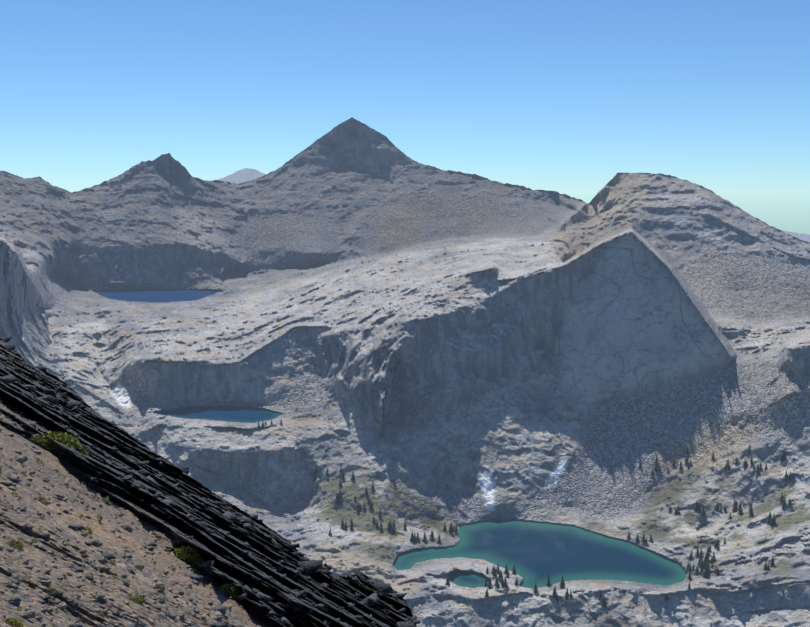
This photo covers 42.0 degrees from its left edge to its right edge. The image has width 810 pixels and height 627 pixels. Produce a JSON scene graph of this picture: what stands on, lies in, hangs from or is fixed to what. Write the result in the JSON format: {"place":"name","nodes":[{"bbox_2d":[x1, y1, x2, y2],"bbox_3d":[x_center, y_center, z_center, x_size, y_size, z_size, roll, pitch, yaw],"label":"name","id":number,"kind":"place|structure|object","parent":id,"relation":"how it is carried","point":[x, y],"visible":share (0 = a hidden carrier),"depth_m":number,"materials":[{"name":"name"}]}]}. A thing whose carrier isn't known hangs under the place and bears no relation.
{"place":"outdoors","nodes":[
{"label":"outdoors","id":0,"kind":"place"},
{"bbox_2d":[96,289,220,302],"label":"lake","id":1,"kind":"structure","parent":0,"point":[149,295],"depth_m":2525.37,"materials":[{"name":"liquid"}]},
{"bbox_2d":[0,336,416,626],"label":"slope","id":2,"kind":"structure","parent":0,"point":[232,545],"depth_m":32.85,"materials":[{"name":"stone"}]},
{"bbox_2d":[0,354,328,626],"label":"shrubs","id":3,"kind":"object","parent":2,"relation":"on","point":[67,439],"visible":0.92,"depth_m":30.98,"materials":[{"name":"green plant"}]},
{"bbox_2d":[0,335,419,626],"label":"loose rocks","id":4,"kind":"object","parent":2,"relation":"on","point":[306,567],"visible":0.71,"depth_m":31.72,"materials":[{"name":"stone"}]},
{"bbox_2d":[154,406,281,422],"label":"lake","id":5,"kind":"structure","parent":0,"point":[236,414],"depth_m":1708.88,"materials":[{"name":"liquid"}]},
{"bbox_2d":[218,168,265,183],"bbox_3d":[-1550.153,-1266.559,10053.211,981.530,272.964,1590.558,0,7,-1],"label":"distant peak","id":6,"kind":"structure","parent":0,"point":[242,175],"depth_m":10494.07,"materials":[{"name":"stone"}]},
{"bbox_2d":[0,117,809,626],"bbox_3d":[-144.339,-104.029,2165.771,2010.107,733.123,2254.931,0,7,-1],"label":"terrain","id":7,"kind":"structure","parent":0,"point":[428,349],"depth_m":1713.73,"materials":[{"name":"stone"}]},
{"bbox_2d":[257,419,794,606],"bbox_3d":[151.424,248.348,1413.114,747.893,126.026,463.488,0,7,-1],"label":"conifers","id":8,"kind":"object","parent":7,"relation":"on","point":[703,564],"visible":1,"depth_m":1407.68,"materials":[{"name":"green plant"}]},
{"bbox_2d":[0,0,809,234],"label":"sky","id":9,"kind":"structure","parent":0,"point":[567,97],"materials":[{"name":"blue"}]},
{"bbox_2d":[448,570,488,587],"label":"pond","id":10,"kind":"structure","parent":0,"point":[467,579],"depth_m":1291.01,"materials":[{"name":"liquid"}]},
{"bbox_2d":[393,520,686,588],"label":"lake","id":11,"kind":"structure","parent":0,"point":[535,552],"depth_m":1380.26,"materials":[{"name":"liquid"}]},
{"bbox_2d":[779,229,809,242],"bbox_3d":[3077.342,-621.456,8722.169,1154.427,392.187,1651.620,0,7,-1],"label":"distant ridge","id":12,"kind":"structure","parent":0,"point":[804,237],"depth_m":9239.49,"materials":[{"name":"stone"}]}
]}

